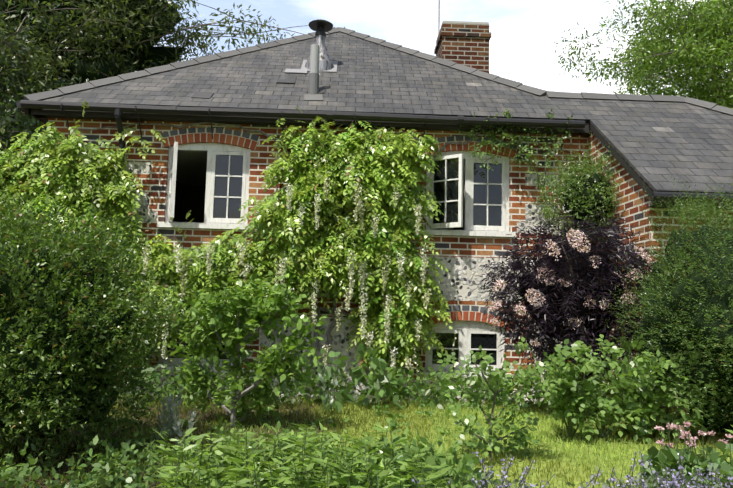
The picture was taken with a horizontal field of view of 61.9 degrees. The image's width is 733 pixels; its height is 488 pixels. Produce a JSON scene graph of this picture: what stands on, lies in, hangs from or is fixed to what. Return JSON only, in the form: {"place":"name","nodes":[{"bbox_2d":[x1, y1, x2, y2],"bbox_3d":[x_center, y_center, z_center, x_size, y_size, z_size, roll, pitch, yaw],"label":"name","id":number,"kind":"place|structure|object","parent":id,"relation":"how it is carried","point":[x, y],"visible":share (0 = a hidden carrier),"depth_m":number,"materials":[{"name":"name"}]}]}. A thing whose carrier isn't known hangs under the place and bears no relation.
{"place":"outdoors","nodes":[
{"label":"outdoors","id":0,"kind":"place"},
{"bbox_2d":[0,99,482,399],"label":"wisteria","id":1,"kind":"object","parent":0,"point":[327,246],"depth_m":7.56,"materials":[{"name":"green plant"}]},
{"bbox_2d":[82,177,431,402],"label":"wisteria flowers","id":2,"kind":"object","parent":1,"relation":"attached to","point":[350,290],"visible":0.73,"depth_m":7.30,"materials":[{"name":"white plant"}]},
{"bbox_2d":[48,118,590,405],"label":"house walls","id":3,"kind":"structure","parent":0,"point":[463,258],"depth_m":8.03,"materials":[{"name":"red brick"}]},
{"bbox_2d":[153,331,243,372],"bbox_3d":[-2.137,1.263,7.849,1.180,0.730,0.185,2,-6,-2],"label":"window","id":4,"kind":"structure","parent":3,"relation":"in","point":[178,361],"depth_m":7.83,"materials":[{"name":"white paint"}]},
{"bbox_2d":[157,142,249,229],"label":"window","id":5,"kind":"structure","parent":3,"relation":"in","point":[227,183],"depth_m":8.07,"materials":[{"name":"white paint"}]},
{"bbox_2d":[160,127,517,329],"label":"window arches","id":6,"kind":"structure","parent":3,"relation":"attached to","point":[250,141],"depth_m":8.08,"materials":[{"name":"brown brick"}]},
{"bbox_2d":[39,32,732,193],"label":"house roof slates","id":7,"kind":"object","parent":3,"relation":"on","point":[653,143],"visible":0.33,"depth_m":8.44,"materials":[{"name":"grey stone"}]},
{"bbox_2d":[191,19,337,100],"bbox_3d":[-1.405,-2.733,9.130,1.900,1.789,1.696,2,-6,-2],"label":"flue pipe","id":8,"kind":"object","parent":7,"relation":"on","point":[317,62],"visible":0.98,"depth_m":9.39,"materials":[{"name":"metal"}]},
{"bbox_2d":[16,100,732,223],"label":"gutter","id":9,"kind":"object","parent":7,"relation":"attached to","point":[42,111],"visible":0.83,"depth_m":7.90,"materials":[{"name":"grey metal"}]},
{"bbox_2d":[24,27,732,115],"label":"roof ridge tiles","id":10,"kind":"object","parent":7,"relation":"on","point":[60,91],"visible":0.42,"depth_m":9.05,"materials":[{"name":"grey tile"}]},
{"bbox_2d":[434,0,490,72],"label":"chimney","id":11,"kind":"object","parent":7,"relation":"on","point":[463,43],"visible":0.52,"depth_m":10.61,"materials":[{"name":"brick"}]},
{"bbox_2d":[420,151,515,236],"bbox_3d":[1.353,-0.687,8.057,1.260,1.160,0.378,2,-6,-2],"label":"window","id":12,"kind":"structure","parent":3,"relation":"in","point":[486,202],"depth_m":8.14,"materials":[{"name":"white paint"}]},
{"bbox_2d":[451,108,573,208],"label":"climbing rose leaves","id":13,"kind":"object","parent":3,"relation":"attached to","point":[492,135],"visible":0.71,"depth_m":8.01,"materials":[{"name":"green plant"}]},
{"bbox_2d":[172,151,498,330],"bbox_3d":[-0.443,0.765,9.594,5.740,3.830,2.660,2,-6,-2],"label":"window opening","id":14,"kind":"object","parent":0,"point":[190,188],"visible":0.04,"depth_m":10.77,"materials":[{"name":"black"}]},
{"bbox_2d":[0,393,732,487],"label":"ground","id":15,"kind":"structure","parent":0,"point":[571,474],"depth_m":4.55,"materials":[{"name":"green plant"}]},
{"bbox_2d":[0,0,95,170],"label":"laurel tree","id":16,"kind":"object","parent":15,"relation":"on","point":[8,119],"depth_m":14.89,"materials":[{"name":"green plant"}]},
{"bbox_2d":[0,184,198,466],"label":"hedge","id":17,"kind":"object","parent":15,"relation":"on","point":[33,237],"depth_m":3.77,"materials":[{"name":"green plant"}]},
{"bbox_2d":[0,0,344,182],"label":"yew tree","id":18,"kind":"object","parent":15,"relation":"on","point":[30,57],"depth_m":19.64,"materials":[{"name":"green plant"}]},
{"bbox_2d":[0,0,223,147],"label":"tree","id":19,"kind":"object","parent":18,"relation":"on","point":[170,40],"visible":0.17,"depth_m":20.25,"materials":[{"name":"green plant"}]},
{"bbox_2d":[163,270,326,428],"bbox_3d":[-1.036,0.915,5.093,1.431,1.421,0.898,2,-6,-2],"label":"tree","id":20,"kind":"object","parent":15,"relation":"on","point":[253,314],"depth_m":5.04,"materials":[{"name":"green plant"}]},
{"bbox_2d":[146,418,453,487],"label":"leafy plants","id":21,"kind":"object","parent":15,"relation":"on","point":[228,471],"depth_m":2.72,"materials":[{"name":"green plant"}]},
{"bbox_2d":[0,366,732,487],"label":"plants","id":22,"kind":"object","parent":15,"relation":"on","point":[463,469],"visible":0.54,"depth_m":3.35,"materials":[{"name":"green plant"}]},
{"bbox_2d":[119,343,629,412],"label":"border perennials","id":23,"kind":"object","parent":15,"relation":"on","point":[378,379],"visible":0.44,"depth_m":6.29,"materials":[{"name":"green plant"}]},
{"bbox_2d":[409,338,454,399],"bbox_3d":[0.755,1.389,6.789,0.627,0.815,0.305,2,-6,-2],"label":"hollyhock","id":24,"kind":"object","parent":15,"relation":"on","point":[412,371],"depth_m":6.79,"materials":[{"name":"green plant"}]},
{"bbox_2d":[413,332,456,371],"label":"hollyhock buds","id":25,"kind":"object","parent":24,"relation":"attached to","point":[452,350],"visible":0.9,"depth_m":6.80,"materials":[{"name":"plant"}]},
{"bbox_2d":[451,362,536,460],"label":"shrub branches","id":26,"kind":"object","parent":15,"relation":"on","point":[490,430],"visible":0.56,"depth_m":4.19,"materials":[{"name":"green plant"}]},
{"bbox_2d":[436,336,555,457],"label":"rose bush leaves","id":27,"kind":"object","parent":15,"relation":"on","point":[527,373],"visible":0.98,"depth_m":4.18,"materials":[{"name":"green plant"}]},
{"bbox_2d":[472,206,664,395],"bbox_3d":[2.031,0.576,5.996,2.088,1.918,1.715,2,-6,-2],"label":"purple-leaved shrub","id":28,"kind":"object","parent":15,"relation":"on","point":[531,333],"visible":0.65,"depth_m":5.73,"materials":[{"name":"purple plant"}]},
{"bbox_2d":[489,228,651,346],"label":"flower heads","id":29,"kind":"object","parent":28,"relation":"attached to","point":[499,303],"visible":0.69,"depth_m":5.56,"materials":[{"name":"pink plant"}]},
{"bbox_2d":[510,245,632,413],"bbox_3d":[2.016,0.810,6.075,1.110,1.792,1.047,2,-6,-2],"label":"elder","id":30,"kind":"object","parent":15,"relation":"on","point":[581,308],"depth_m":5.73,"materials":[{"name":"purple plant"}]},
{"bbox_2d":[412,451,732,487],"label":"catmint","id":31,"kind":"object","parent":15,"relation":"on","point":[626,476],"depth_m":2.86,"materials":[{"name":"purple plant"}]},
{"bbox_2d":[525,133,625,359],"bbox_3d":[2.746,0.102,7.494,1.556,2.942,1.303,2,-6,-2],"label":"shrub","id":32,"kind":"object","parent":15,"relation":"on","point":[566,175],"depth_m":7.44,"materials":[{"name":"green plant"}]},
{"bbox_2d":[518,334,732,442],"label":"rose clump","id":33,"kind":"object","parent":15,"relation":"on","point":[575,398],"depth_m":4.85,"materials":[{"name":"green plant"}]},
{"bbox_2d":[585,171,732,440],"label":"hedge","id":34,"kind":"object","parent":15,"relation":"on","point":[724,300],"depth_m":4.85,"materials":[{"name":"green plant"}]},
{"bbox_2d":[639,421,732,487],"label":"flowering plant","id":35,"kind":"object","parent":15,"relation":"on","point":[722,464],"depth_m":3.46,"materials":[{"name":"green plant"}]},
{"bbox_2d":[154,0,729,96],"label":"sky","id":36,"kind":"structure","parent":0,"point":[522,47],"materials":[{"name":"white"}]},
{"bbox_2d":[420,320,510,377],"bbox_3d":[1.280,1.356,7.949,1.180,0.730,0.185,2,-6,-2],"label":"window","id":37,"kind":"structure","parent":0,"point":[472,335],"depth_m":7.97,"materials":[{"name":"white paint"}]},
{"bbox_2d":[466,128,564,203],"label":"vine stems","id":38,"kind":"object","parent":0,"point":[523,152],"visible":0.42,"depth_m":8.05,"materials":[{"name":"brown plant"}]},
{"bbox_2d":[554,0,732,108],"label":"ash tree","id":39,"kind":"object","parent":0,"point":[717,15],"depth_m":26.67,"materials":[{"name":"green plant"}]},
{"bbox_2d":[585,122,732,413],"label":"house wing walls","id":40,"kind":"structure","parent":0,"point":[631,190],"depth_m":6.85,"materials":[{"name":"red brick"}]}
]}

